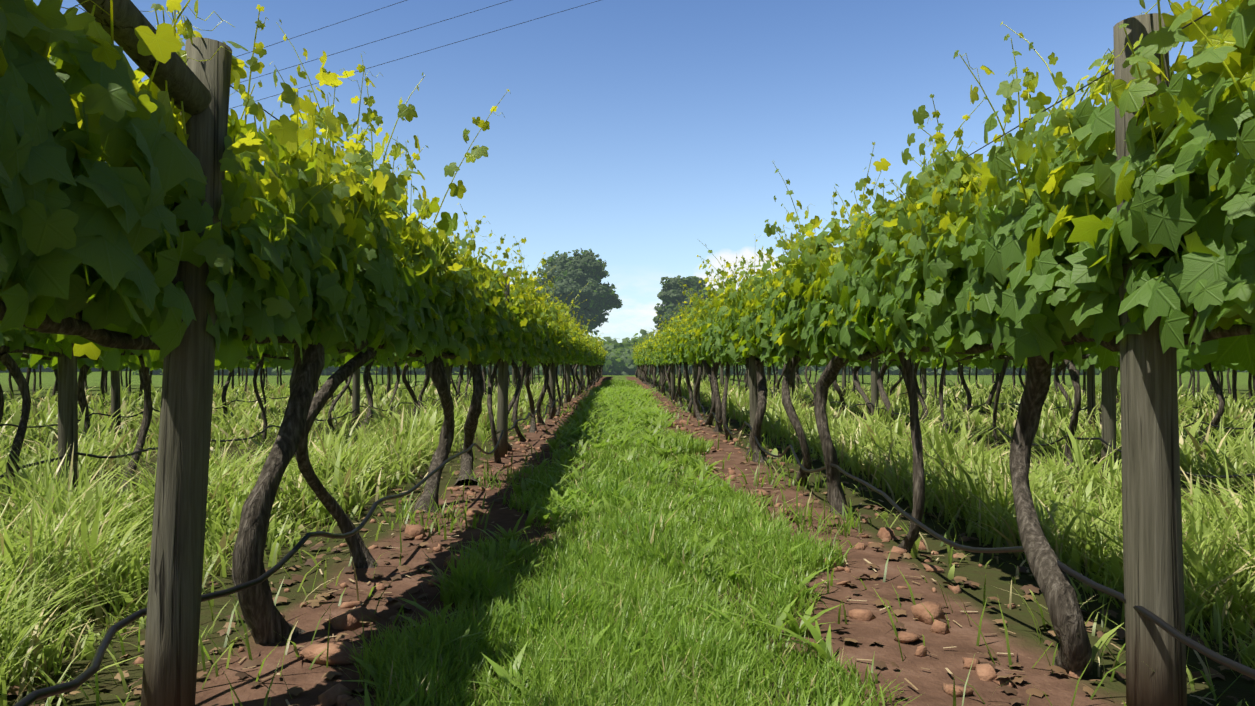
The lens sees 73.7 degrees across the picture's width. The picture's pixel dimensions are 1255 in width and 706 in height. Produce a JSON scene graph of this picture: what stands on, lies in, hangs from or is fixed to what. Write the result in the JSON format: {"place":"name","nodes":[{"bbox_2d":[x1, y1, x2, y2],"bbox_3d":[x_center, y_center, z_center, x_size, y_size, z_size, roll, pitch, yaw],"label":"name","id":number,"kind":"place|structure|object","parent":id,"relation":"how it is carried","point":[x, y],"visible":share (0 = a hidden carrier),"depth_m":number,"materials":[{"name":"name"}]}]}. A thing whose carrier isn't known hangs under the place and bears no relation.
{"place":"outdoors","nodes":[
{"label":"outdoors","id":0,"kind":"place"},
{"bbox_2d":[229,0,599,108],"bbox_3d":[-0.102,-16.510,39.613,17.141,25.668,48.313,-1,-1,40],"label":"power lines","id":1,"kind":"object","parent":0,"point":[388,37],"visible":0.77,"depth_m":21.32,"materials":[{"name":"grey metal"}]},
{"bbox_2d":[535,248,622,334],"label":"tree","id":2,"kind":"object","parent":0,"point":[595,292],"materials":[{"name":"green plant"}]},
{"bbox_2d":[0,0,1254,676],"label":"vine","id":3,"kind":"object","parent":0,"point":[100,170],"depth_m":2.55,"materials":[{"name":"plant"}]},
{"bbox_2d":[43,0,1252,345],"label":"vine shoots","id":4,"kind":"object","parent":3,"relation":"attached to","point":[175,20],"visible":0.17,"depth_m":2.98,"materials":[{"name":"green plant"}]},
{"bbox_2d":[0,374,1254,705],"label":"tall grass","id":5,"kind":"structure","parent":0,"point":[64,544],"depth_m":4.78,"materials":[{"name":"green plant"}]},
{"bbox_2d":[0,367,1254,705],"bbox_3d":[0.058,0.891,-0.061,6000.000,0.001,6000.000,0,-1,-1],"label":"ground","id":6,"kind":"structure","parent":0,"point":[1026,649],"depth_m":3.19,"materials":[{"name":"brown soil"}]},
{"bbox_2d":[362,329,819,370],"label":"woods","id":7,"kind":"object","parent":6,"relation":"on","point":[615,346],"depth_m":127.52,"materials":[{"name":"green plant"}]},
{"bbox_2d":[132,382,1082,705],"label":"rocks","id":8,"kind":"object","parent":6,"relation":"on","point":[338,694],"visible":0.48,"depth_m":2.90,"materials":[{"name":"brown stone"}]},
{"bbox_2d":[128,348,1100,375],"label":"hedge","id":9,"kind":"object","parent":6,"relation":"on","point":[619,363],"visible":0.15,"depth_m":71.26,"materials":[{"name":"green plant"}]},
{"bbox_2d":[58,13,1186,705],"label":"trellis posts","id":10,"kind":"object","parent":6,"relation":"on","point":[1152,529],"visible":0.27,"depth_m":2.08,"materials":[{"name":"brown wood"}]},
{"bbox_2d":[76,0,211,115],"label":"post brace","id":11,"kind":"object","parent":10,"relation":"attached to","point":[187,87],"visible":0.78,"depth_m":1.95,"materials":[{"name":"brown wood"}]},
{"bbox_2d":[230,0,1229,287],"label":"trellis wires","id":12,"kind":"object","parent":10,"relation":"attached to","point":[966,156],"depth_m":2.63,"materials":[{"name":"grey metal"}]},
{"bbox_2d":[323,379,923,705],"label":"grass strip","id":13,"kind":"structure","parent":6,"relation":"on","point":[561,636],"depth_m":2.98,"materials":[{"name":"green plant"}]},
{"bbox_2d":[0,363,1247,372],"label":"hedges","id":14,"kind":"object","parent":6,"relation":"on","point":[47,369],"depth_m":104.25,"materials":[{"name":"green plant"}]},
{"bbox_2d":[0,386,1254,705],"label":"weeds","id":15,"kind":"object","parent":6,"relation":"on","point":[406,514],"visible":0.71,"depth_m":4.42,"materials":[{"name":"green plant"}]},
{"bbox_2d":[0,373,1254,705],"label":"drip hoses","id":16,"kind":"object","parent":6,"relation":"on","point":[136,615],"visible":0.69,"depth_m":2.86,"materials":[{"name":"black"}]},
{"bbox_2d":[1,396,1254,705],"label":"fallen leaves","id":17,"kind":"object","parent":6,"relation":"on","point":[325,596],"visible":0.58,"depth_m":3.16,"materials":[{"name":"plant"}]},
{"bbox_2d":[41,411,1229,705],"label":"straw","id":18,"kind":"object","parent":6,"relation":"on","point":[807,583],"visible":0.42,"depth_m":2.78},
{"bbox_2d":[33,0,1238,342],"label":"sky","id":19,"kind":"structure","parent":0,"point":[639,135],"materials":[{"name":"blue"}]},
{"bbox_2d":[653,275,718,330],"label":"tree","id":20,"kind":"object","parent":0,"point":[670,294],"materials":[{"name":"green plant"}]}
]}

